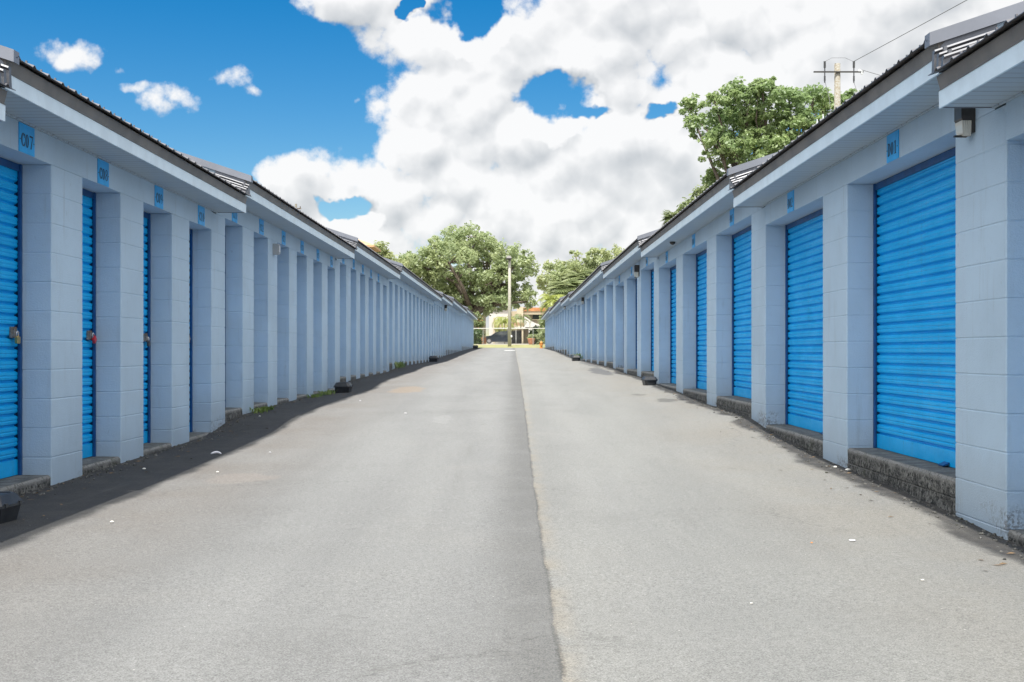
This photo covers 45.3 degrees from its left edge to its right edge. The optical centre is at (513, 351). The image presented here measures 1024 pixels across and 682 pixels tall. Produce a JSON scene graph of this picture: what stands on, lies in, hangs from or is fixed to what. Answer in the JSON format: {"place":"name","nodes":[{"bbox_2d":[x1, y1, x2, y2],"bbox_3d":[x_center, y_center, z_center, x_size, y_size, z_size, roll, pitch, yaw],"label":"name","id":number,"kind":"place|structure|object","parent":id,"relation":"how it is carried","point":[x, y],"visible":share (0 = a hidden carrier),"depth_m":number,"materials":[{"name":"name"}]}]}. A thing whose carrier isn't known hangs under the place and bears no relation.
{"place":"outdoors","nodes":[
{"label":"outdoors","id":0,"kind":"place"},
{"bbox_2d":[474,344,544,344],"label":"parking lot","id":1,"kind":"structure","parent":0,"point":[507,344],"depth_m":112.46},
{"bbox_2d":[473,311,485,341],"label":"shrub","id":2,"kind":"object","parent":1,"relation":"on","point":[480,324],"visible":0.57,"depth_m":123.75,"materials":[{"name":"green plant"}]},
{"bbox_2d":[483,316,485,343],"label":"gate pillar","id":3,"kind":"structure","parent":1,"relation":"on","point":[484,339],"depth_m":136.00,"materials":[{"name":"beige paint"}]},
{"bbox_2d":[486,331,512,343],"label":"parked car","id":4,"kind":"object","parent":1,"relation":"on","point":[501,336],"visible":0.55,"depth_m":146.04,"materials":[{"name":"grey metal"}]},
{"bbox_2d":[489,306,544,343],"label":"cream building","id":5,"kind":"structure","parent":1,"relation":"on","point":[533,313],"depth_m":158.00,"materials":[{"name":"white paint"}]},
{"bbox_2d":[532,315,541,319],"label":"window","id":6,"kind":"structure","parent":5,"relation":"in","point":[535,317],"depth_m":159.10,"materials":[{"name":"grey"}]},
{"bbox_2d":[512,330,521,342],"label":"metal gate","id":7,"kind":"structure","parent":1,"relation":"on","point":[516,336],"depth_m":132.00,"materials":[{"name":"black"}]},
{"bbox_2d":[527,334,536,343],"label":"planter","id":8,"kind":"object","parent":1,"relation":"on","point":[531,340],"visible":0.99,"depth_m":112.76,"materials":[{"name":"ceramic"}]},
{"bbox_2d":[478,345,544,347],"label":"grass verge","id":9,"kind":"object","parent":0,"point":[506,346],"depth_m":104.19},
{"bbox_2d":[535,293,565,313],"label":"feather palm","id":10,"kind":"object","parent":9,"relation":"on","point":[550,301],"visible":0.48,"depth_m":103.56,"materials":[{"name":"green plant"}]},
{"bbox_2d":[543,278,583,305],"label":"fan palm","id":11,"kind":"object","parent":9,"relation":"on","point":[564,288],"visible":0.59,"depth_m":107.12,"materials":[{"name":"green plant"}]},
{"bbox_2d":[0,348,1023,681],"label":"alley road","id":12,"kind":"structure","parent":0,"point":[518,514],"depth_m":5.80,"materials":[{"name":"grey asphalt"}]},
{"bbox_2d":[0,491,23,523],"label":"bait box","id":13,"kind":"object","parent":12,"relation":"on","point":[11,503],"visible":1,"depth_m":6.75,"materials":[{"name":"black plastic"}]},
{"bbox_2d":[250,405,274,413],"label":"weeds","id":14,"kind":"object","parent":12,"relation":"on","point":[264,408],"visible":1,"depth_m":15.02,"materials":[{"name":"green plant"}]},
{"bbox_2d":[306,393,322,397],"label":"weeds","id":15,"kind":"object","parent":12,"relation":"on","point":[314,395],"visible":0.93,"depth_m":18.82,"materials":[{"name":"green plant"}]},
{"bbox_2d":[317,389,337,395],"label":"weeds","id":16,"kind":"object","parent":12,"relation":"on","point":[328,392],"visible":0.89,"depth_m":19.98,"materials":[{"name":"green plant"}]},
{"bbox_2d":[333,382,352,392],"bbox_3d":[-2.917,0.616,21.100,0.296,0.181,0.356,0,0,2],"label":"bait box","id":17,"kind":"object","parent":12,"relation":"on","point":[344,387],"visible":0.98,"depth_m":20.95,"materials":[{"name":"black plastic"}]},
{"bbox_2d":[394,361,404,368],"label":"weeds","id":18,"kind":"object","parent":12,"relation":"on","point":[401,364],"visible":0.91,"depth_m":33.27,"materials":[{"name":"green plant"}]},
{"bbox_2d":[429,356,437,361],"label":"bait box","id":19,"kind":"object","parent":12,"relation":"on","point":[433,358],"visible":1,"depth_m":45.81,"materials":[{"name":"black plastic"}]},
{"bbox_2d":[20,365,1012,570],"bbox_3d":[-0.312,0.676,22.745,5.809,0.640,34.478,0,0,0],"label":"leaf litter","id":20,"kind":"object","parent":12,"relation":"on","point":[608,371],"visible":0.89,"depth_m":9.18,"materials":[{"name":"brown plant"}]},
{"bbox_2d":[21,366,1023,559],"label":"rubble","id":21,"kind":"object","parent":12,"relation":"on","point":[785,440],"visible":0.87,"depth_m":9.89,"materials":[{"name":"concrete"}]},
{"bbox_2d":[571,355,580,360],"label":"bait box","id":22,"kind":"object","parent":12,"relation":"on","point":[575,357],"visible":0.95,"depth_m":44.33,"materials":[{"name":"black plastic"}]},
{"bbox_2d":[641,376,657,384],"bbox_3d":[2.398,0.514,21.600,0.251,0.153,0.301,0,0,-8],"label":"bait box","id":23,"kind":"object","parent":12,"relation":"on","point":[649,380],"visible":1,"depth_m":21.48,"materials":[{"name":"black plastic"}]},
{"bbox_2d":[0,0,1023,343],"label":"sky","id":24,"kind":"structure","parent":0,"point":[554,128],"materials":[{"name":"white"}]},
{"bbox_3d":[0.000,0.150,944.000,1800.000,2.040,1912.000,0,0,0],"label":"ground","id":25,"kind":"structure","parent":0,"visible":0},
{"bbox_2d":[0,82,15,121],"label":"storage building","id":26,"kind":"structure","parent":25,"relation":"on","point":[3,93],"depth_m":6.92,"materials":[{"name":"paint"}]},
{"bbox_2d":[0,45,250,494],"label":"storage building","id":27,"kind":"structure","parent":25,"relation":"on","point":[84,255],"depth_m":9.28,"materials":[{"name":"paint"}]},
{"bbox_2d":[0,157,21,478],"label":"roller door","id":28,"kind":"structure","parent":27,"relation":"in","point":[10,172],"depth_m":8.39,"materials":[{"name":"blue metal"}]},
{"bbox_2d":[15,331,20,343],"bbox_3d":[-3.391,-0.100,8.395,0.022,0.090,0.052,0,0,0],"label":"padlock","id":29,"kind":"object","parent":27,"relation":"attached to","point":[18,339],"visible":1,"depth_m":8.38,"materials":[{"name":"gold metal"}]},
{"bbox_2d":[18,122,34,156],"bbox_3d":[-3.200,-1.395,8.072,0.007,0.188,0.254,0,0,0],"label":"number sign","id":30,"kind":"object","parent":27,"relation":"attached to","point":[26,139],"visible":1,"depth_m":8.06,"materials":[{"name":"blue plastic"}]},
{"bbox_2d":[82,188,95,458],"bbox_3d":[-3.428,-0.221,9.593,0.064,2.152,0.869,0,0,-1],"label":"roller door","id":31,"kind":"structure","parent":27,"relation":"in","point":[88,197],"depth_m":9.93,"materials":[{"name":"blue metal"}]},
{"bbox_2d":[92,332,96,343],"bbox_3d":[-3.391,-0.115,9.923,0.022,0.090,0.052,0,35,0],"label":"padlock","id":32,"kind":"object","parent":27,"relation":"attached to","point":[94,339],"visible":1,"depth_m":9.91,"materials":[{"name":"red metal"}]},
{"bbox_2d":[97,158,108,186],"bbox_3d":[-3.200,-1.395,9.580,0.007,0.188,0.254,0,0,0],"label":"number sign","id":33,"kind":"object","parent":27,"relation":"attached to","point":[102,172],"visible":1,"depth_m":9.55,"materials":[{"name":"blue plastic"}]},
{"bbox_2d":[143,212,150,442],"bbox_3d":[-3.428,-0.221,11.101,0.064,2.152,0.869,0,0,-1],"label":"roller door","id":34,"kind":"structure","parent":27,"relation":"in","point":[146,216],"depth_m":11.50,"materials":[{"name":"blue metal"}]},
{"bbox_2d":[155,185,162,208],"bbox_3d":[-3.200,-1.395,11.088,0.007,0.188,0.254,0,0,0],"label":"number sign","id":35,"kind":"object","parent":27,"relation":"attached to","point":[158,197],"visible":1,"depth_m":11.08,"materials":[{"name":"blue plastic"}]},
{"bbox_2d":[189,229,192,431],"bbox_3d":[-3.428,-0.221,12.609,0.064,2.152,0.869,0,0,-1],"label":"roller door","id":36,"kind":"structure","parent":27,"relation":"in","point":[190,230],"depth_m":13.01,"materials":[{"name":"blue metal"}]},
{"bbox_2d":[198,205,204,225],"bbox_3d":[-3.200,-1.395,12.596,0.007,0.188,0.254,0,0,0],"label":"number sign","id":37,"kind":"object","parent":27,"relation":"attached to","point":[201,215],"visible":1,"depth_m":12.59,"materials":[{"name":"blue plastic"}]},
{"bbox_2d":[176,151,356,431],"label":"storage building","id":38,"kind":"structure","parent":25,"relation":"on","point":[260,325],"depth_m":15.20,"materials":[{"name":"paint"}]},
{"bbox_2d":[225,226,225,406],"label":"roller door","id":39,"kind":"structure","parent":38,"relation":"in","point":[225,226],"depth_m":14.53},
{"bbox_2d":[232,213,236,222],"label":"number sign","id":40,"kind":"object","parent":38,"relation":"attached to","point":[234,217],"visible":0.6,"depth_m":14.08,"materials":[{"name":"blue plastic"}]},
{"bbox_2d":[259,219,263,234],"bbox_3d":[-3.200,-1.585,15.612,0.007,0.188,0.254,0,0,0],"label":"number sign","id":41,"kind":"object","parent":38,"relation":"attached to","point":[261,227],"visible":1,"depth_m":15.59,"materials":[{"name":"blue plastic"}]},
{"bbox_2d":[273,244,279,254],"bbox_3d":[-3.162,-1.370,16.410,0.085,0.140,0.120,0,0,0],"label":"wall box","id":42,"kind":"object","parent":38,"relation":"attached to","point":[276,249],"visible":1,"depth_m":16.35,"materials":[{"name":"grey metal"}]},
{"bbox_2d":[282,231,285,245],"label":"number sign","id":43,"kind":"object","parent":38,"relation":"attached to","point":[283,238],"visible":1,"depth_m":17.12,"materials":[{"name":"blue plastic"}]},
{"bbox_2d":[301,241,303,253],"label":"number sign","id":44,"kind":"object","parent":38,"relation":"attached to","point":[302,247],"visible":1,"depth_m":18.63,"materials":[{"name":"blue plastic"}]},
{"bbox_2d":[330,256,332,267],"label":"number sign","id":45,"kind":"object","parent":38,"relation":"attached to","point":[331,261],"visible":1,"depth_m":21.60,"materials":[{"name":"blue plastic"}]},
{"bbox_2d":[326,227,401,388],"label":"storage building","id":46,"kind":"structure","parent":25,"relation":"on","point":[355,323],"depth_m":25.11,"materials":[{"name":"paint"}]},
{"bbox_2d":[358,239,380,251],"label":"tan roof house","id":47,"kind":"structure","parent":25,"relation":"on","point":[373,247],"depth_m":100.63,"materials":[{"name":"tile"}]},
{"bbox_2d":[374,240,410,268],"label":"tree","id":48,"kind":"object","parent":25,"relation":"on","point":[384,252],"visible":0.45,"depth_m":111.61,"materials":[{"name":"green plant"}]},
{"bbox_2d":[383,257,441,371],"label":"storage building","id":49,"kind":"structure","parent":25,"relation":"on","point":[409,297],"depth_m":37.17,"materials":[{"name":"paint"}]},
{"bbox_2d":[432,290,452,357],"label":"storage building","id":50,"kind":"structure","parent":25,"relation":"on","point":[438,330],"depth_m":52.71,"materials":[{"name":"paint"}]},
{"bbox_2d":[444,295,467,355],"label":"storage building","id":51,"kind":"structure","parent":25,"relation":"on","point":[453,314],"depth_m":64.89,"materials":[{"name":"paint"}]},
{"bbox_2d":[392,220,540,330],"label":"oak tree","id":52,"kind":"object","parent":25,"relation":"on","point":[488,287],"visible":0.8,"depth_m":125.95,"materials":[{"name":"green plant"}]},
{"bbox_2d":[461,305,477,350],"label":"storage building","id":53,"kind":"structure","parent":25,"relation":"on","point":[467,328],"depth_m":86.25,"materials":[{"name":"paint"}]},
{"bbox_2d":[474,329,483,343],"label":"shrub","id":54,"kind":"object","parent":25,"relation":"on","point":[478,334],"visible":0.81,"depth_m":115.57,"materials":[{"name":"green plant"}]},
{"bbox_2d":[492,316,517,343],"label":"feather palm","id":55,"kind":"object","parent":25,"relation":"on","point":[501,321],"visible":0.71,"depth_m":152.66,"materials":[{"name":"green plant"}]},
{"bbox_2d":[506,256,512,346],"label":"lamp pole","id":56,"kind":"object","parent":25,"relation":"on","point":[509,258],"visible":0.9,"depth_m":103.89,"materials":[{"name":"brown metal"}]},
{"bbox_2d":[474,328,544,344],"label":"gate","id":57,"kind":"object","parent":25,"relation":"on","point":[512,328],"visible":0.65,"depth_m":108.97,"materials":[{"name":"grey metal"}]},
{"bbox_2d":[512,314,531,343],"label":"feather palm","id":58,"kind":"object","parent":25,"relation":"on","point":[518,317],"visible":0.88,"depth_m":153.72,"materials":[{"name":"green plant"}]},
{"bbox_2d":[529,325,538,334],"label":"shrub","id":59,"kind":"object","parent":25,"relation":"on","point":[533,331],"visible":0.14,"depth_m":127.84,"materials":[{"name":"green plant"}]},
{"bbox_2d":[527,334,542,343],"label":"shrub","id":60,"kind":"object","parent":25,"relation":"on","point":[536,338],"visible":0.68,"depth_m":113.51,"materials":[{"name":"green plant"}]},
{"bbox_2d":[537,314,544,343],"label":"shrub","id":61,"kind":"object","parent":25,"relation":"on","point":[541,325],"visible":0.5,"depth_m":117.86,"materials":[{"name":"green plant"}]},
{"bbox_2d":[541,307,555,349],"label":"storage building","id":62,"kind":"structure","parent":25,"relation":"on","point":[550,330],"depth_m":86.31,"materials":[{"name":"paint"}]},
{"bbox_2d":[549,296,569,354],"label":"storage building","id":63,"kind":"structure","parent":25,"relation":"on","point":[559,312],"depth_m":64.81,"materials":[{"name":"paint"}]},
{"bbox_2d":[560,291,580,356],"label":"storage building","id":64,"kind":"structure","parent":25,"relation":"on","point":[573,308],"depth_m":52.53,"materials":[{"name":"paint"}]},
{"bbox_2d":[561,268,594,281],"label":"fan palm","id":65,"kind":"object","parent":25,"relation":"on","point":[579,276],"visible":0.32,"depth_m":111.40,"materials":[{"name":"green plant"}]},
{"bbox_2d":[536,243,623,294],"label":"broadleaf tree","id":66,"kind":"object","parent":25,"relation":"on","point":[560,268],"visible":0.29,"depth_m":118.62,"materials":[{"name":"green plant"}]},
{"bbox_2d":[568,259,622,368],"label":"storage building","id":67,"kind":"structure","parent":25,"relation":"on","point":[601,325],"depth_m":37.16,"materials":[{"name":"paint"}]},
{"bbox_2d":[601,229,669,383],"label":"storage building","id":68,"kind":"structure","parent":25,"relation":"on","point":[646,322],"depth_m":24.87,"materials":[{"name":"paint"}]},
{"bbox_2d":[623,286,623,366],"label":"roller door","id":69,"kind":"structure","parent":68,"relation":"in","point":[623,286],"depth_m":31.00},
{"bbox_2d":[636,279,636,368],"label":"roller door","id":70,"kind":"structure","parent":68,"relation":"in","point":[636,279],"depth_m":27.91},
{"bbox_2d":[634,265,639,277],"bbox_3d":[2.537,-1.647,25.172,0.102,0.255,0.144,0,0,0],"label":"wall lamp","id":71,"kind":"object","parent":68,"relation":"attached to","point":[636,271],"visible":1,"depth_m":25.10,"materials":[{"name":"grey metal"}]},
{"bbox_2d":[651,269,653,370],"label":"roller door","id":72,"kind":"structure","parent":68,"relation":"in","point":[652,271],"depth_m":24.77,"materials":[{"name":"blue metal"}]},
{"bbox_2d":[658,209,678,225],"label":"fan palm","id":73,"kind":"object","parent":25,"relation":"on","point":[668,217],"visible":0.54,"depth_m":69.83,"materials":[{"name":"green plant"}]},
{"bbox_2d":[676,183,708,211],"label":"tree","id":74,"kind":"object","parent":25,"relation":"on","point":[697,191],"visible":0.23,"depth_m":65.87,"materials":[{"name":"green plant"}]},
{"bbox_2d":[639,152,784,427],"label":"storage building","id":75,"kind":"structure","parent":25,"relation":"on","point":[727,316],"depth_m":15.53,"materials":[{"name":"paint"}]},
{"bbox_2d":[670,265,675,383],"bbox_3d":[2.820,-0.463,20.647,0.058,2.047,2.303,0,0,0],"label":"roller door","id":76,"kind":"structure","parent":75,"relation":"in","point":[672,270],"depth_m":21.64,"materials":[{"name":"blue metal"}]},
{"bbox_2d":[692,234,694,247],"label":"number sign","id":77,"kind":"object","parent":75,"relation":"attached to","point":[693,240],"visible":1,"depth_m":17.55,"materials":[{"name":"blue plastic"}]},
{"bbox_2d":[696,249,706,389],"bbox_3d":[2.820,-0.463,17.575,0.058,2.047,2.303,0,0,0],"label":"roller door","id":78,"kind":"structure","parent":75,"relation":"in","point":[701,258],"depth_m":18.32,"materials":[{"name":"blue metal"}]},
{"bbox_2d":[730,208,733,225],"bbox_3d":[2.584,-1.585,14.494,0.007,0.188,0.254,0,0,0],"label":"number sign","id":79,"kind":"object","parent":75,"relation":"attached to","point":[731,217],"visible":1,"depth_m":14.43,"materials":[{"name":"blue plastic"}]},
{"bbox_2d":[732,226,751,398],"bbox_3d":[2.820,-0.463,14.503,0.058,2.047,2.303,0,0,0],"label":"roller door","id":80,"kind":"structure","parent":75,"relation":"in","point":[741,241],"depth_m":15.11,"materials":[{"name":"blue metal"}]},
{"bbox_2d":[678,75,860,185],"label":"broadleaf tree","id":81,"kind":"object","parent":25,"relation":"on","point":[729,146],"visible":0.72,"depth_m":56.82,"materials":[{"name":"green plant"}]},
{"bbox_2d":[813,58,863,123],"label":"utility pole","id":82,"kind":"object","parent":25,"relation":"on","point":[837,93],"visible":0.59,"depth_m":54.87,"materials":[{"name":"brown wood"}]},
{"bbox_2d":[855,0,966,60],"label":"power line","id":83,"kind":"object","parent":82,"relation":"attached to","point":[912,29],"visible":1,"depth_m":47.44,"materials":[{"name":"grey metal"}]},
{"bbox_2d":[728,1,1023,539],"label":"storage building","id":84,"kind":"structure","parent":25,"relation":"on","point":[904,322],"depth_m":8.36,"materials":[{"name":"paint"}]},
{"bbox_2d":[787,190,793,212],"bbox_3d":[2.584,-1.395,11.422,0.007,0.188,0.254,0,0,0],"label":"number sign","id":85,"kind":"object","parent":84,"relation":"attached to","point":[790,201],"visible":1,"depth_m":11.41,"materials":[{"name":"blue plastic"}]},
{"bbox_2d":[785,208,822,433],"bbox_3d":[2.807,-0.276,11.432,0.074,2.042,2.303,0,0,0],"label":"roller door","id":86,"kind":"structure","parent":84,"relation":"in","point":[803,236],"depth_m":11.85,"materials":[{"name":"blue metal"}]},
{"bbox_2d":[887,130,898,162],"bbox_3d":[2.584,-1.395,8.350,0.007,0.188,0.254,0,0,0],"label":"number sign","id":87,"kind":"object","parent":84,"relation":"attached to","point":[892,146],"visible":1,"depth_m":8.32,"materials":[{"name":"blue plastic"}]},
{"bbox_2d":[873,147,955,467],"bbox_3d":[2.807,-0.276,8.360,0.074,2.042,2.303,0,0,0],"label":"roller door","id":88,"kind":"structure","parent":84,"relation":"in","point":[914,209],"depth_m":8.56,"materials":[{"name":"blue metal"}]},
{"bbox_2d":[953,108,975,137],"bbox_3d":[2.538,-1.308,6.920,0.100,0.198,0.112,0,0,0],"label":"wall lamp","id":89,"kind":"object","parent":84,"relation":"attached to","point":[964,119],"visible":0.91,"depth_m":6.87,"materials":[{"name":"grey metal"}]},
{"bbox_2d":[928,12,1023,546],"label":"storage building","id":90,"kind":"structure","parent":25,"relation":"on","point":[987,71],"depth_m":6.15,"materials":[{"name":"paint"}]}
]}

